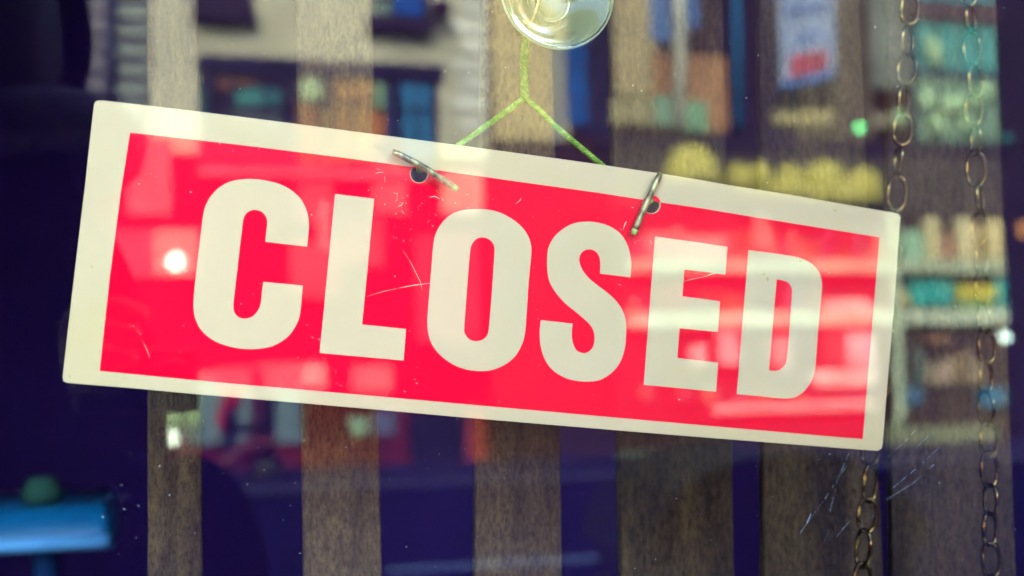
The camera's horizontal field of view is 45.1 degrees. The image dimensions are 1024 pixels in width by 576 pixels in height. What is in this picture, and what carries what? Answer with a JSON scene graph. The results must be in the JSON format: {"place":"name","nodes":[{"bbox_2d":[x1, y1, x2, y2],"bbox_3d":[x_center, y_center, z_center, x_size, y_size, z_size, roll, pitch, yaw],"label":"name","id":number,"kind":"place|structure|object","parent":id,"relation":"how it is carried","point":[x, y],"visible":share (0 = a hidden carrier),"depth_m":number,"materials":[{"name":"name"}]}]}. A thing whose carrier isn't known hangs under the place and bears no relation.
{"place":"outdoors","nodes":[
{"label":"outdoors","id":0,"kind":"place"},
{"bbox_2d":[21,477,61,505],"bbox_3d":[-0.636,0.275,1.668,0.052,0.036,0.052,0,-4,-15],"label":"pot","id":1,"kind":"object","parent":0,"point":[40,491],"visible":1,"depth_m":1.65,"materials":[{"name":"teal"}]},
{"bbox_2d":[0,489,121,575],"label":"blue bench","id":2,"kind":"object","parent":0,"point":[72,520],"visible":1,"depth_m":1.61,"materials":[{"name":"blue metal"}]},
{"bbox_2d":[0,0,1023,575],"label":"shop building","id":3,"kind":"structure","parent":0,"point":[66,66],"depth_m":2.64,"materials":[{"name":"blue paint"}]},
{"bbox_2d":[147,0,202,575],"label":"wooden slat","id":4,"kind":"object","parent":3,"relation":"on","point":[174,443],"visible":0.53,"depth_m":0.55,"materials":[{"name":"brown wood"}]},
{"bbox_2d":[296,0,381,575],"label":"wooden slat","id":5,"kind":"object","parent":3,"relation":"on","point":[335,90],"visible":0.47,"depth_m":0.57,"materials":[{"name":"brown wood"}]},
{"bbox_2d":[472,0,561,575],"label":"wooden slat","id":6,"kind":"object","parent":3,"relation":"on","point":[516,501],"visible":0.48,"depth_m":0.59,"materials":[{"name":"brown wood"}]},
{"bbox_2d":[607,0,733,575],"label":"wooden slat","id":7,"kind":"object","parent":3,"relation":"on","point":[654,46],"visible":0.56,"depth_m":0.62,"materials":[{"name":"brown wood"}]},
{"bbox_2d":[755,0,882,575],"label":"wooden slat","id":8,"kind":"object","parent":3,"relation":"on","point":[809,96],"visible":0.56,"depth_m":0.65,"materials":[{"name":"brown wood"}]},
{"bbox_2d":[882,0,1014,575],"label":"wooden slat","id":9,"kind":"object","parent":3,"relation":"on","point":[933,526],"visible":0.85,"depth_m":0.66,"materials":[{"name":"brown wood"}]},
{"bbox_2d":[852,0,919,575],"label":"hanging chain","id":10,"kind":"object","parent":9,"relation":"hanging from","point":[862,565],"visible":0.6,"depth_m":0.60,"materials":[{"name":"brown metal"}]},
{"bbox_2d":[960,0,1001,575],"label":"hanging chain","id":11,"kind":"object","parent":9,"relation":"hanging from","point":[988,455],"visible":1,"depth_m":0.61,"materials":[{"name":"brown metal"}]},
{"bbox_3d":[0.261,-0.161,0.565,3.796,2.246,0.004,0,-4,-15],"label":"window pane","id":12,"kind":"object","parent":3,"relation":"attached to","visible":0},
{"bbox_2d":[101,11,992,546],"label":"dust","id":13,"kind":"object","parent":12,"relation":"attached to","point":[293,179],"visible":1,"depth_m":0.48,"materials":[{"name":"beige"}]},
{"bbox_2d":[501,0,613,49],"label":"suction cup","id":14,"kind":"object","parent":12,"relation":"attached to","point":[530,21],"visible":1,"depth_m":0.50,"materials":[{"name":"clear plastic"}]},
{"bbox_2d":[416,36,653,204],"bbox_3d":[0.009,-0.070,0.509,0.102,0.073,0.022,0,-4,-15],"label":"green string","id":15,"kind":"object","parent":14,"relation":"hanging from","point":[524,72],"visible":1,"depth_m":0.51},
{"bbox_2d":[63,101,899,450],"bbox_3d":[0.003,0.001,0.498,0.349,0.141,0.008,0,-4,-15],"label":"closed sign","id":16,"kind":"object","parent":15,"relation":"hanging from","point":[353,269],"visible":1,"depth_m":0.49,"materials":[{"name":"red plastic"}]},
{"bbox_2d":[392,149,458,191],"bbox_3d":[-0.034,-0.046,0.485,0.027,0.017,0.003,0,-4,-15],"label":"metal pin","id":17,"kind":"object","parent":16,"relation":"attached to","point":[448,183],"visible":1,"depth_m":0.48,"materials":[{"name":"metal"}]},
{"bbox_2d":[631,172,662,235],"bbox_3d":[0.056,-0.035,0.510,0.014,0.026,0.004,0,-4,-15],"label":"metal pin","id":18,"kind":"object","parent":16,"relation":"attached to","point":[646,202],"visible":1,"depth_m":0.51,"materials":[{"name":"metal"}]}
]}

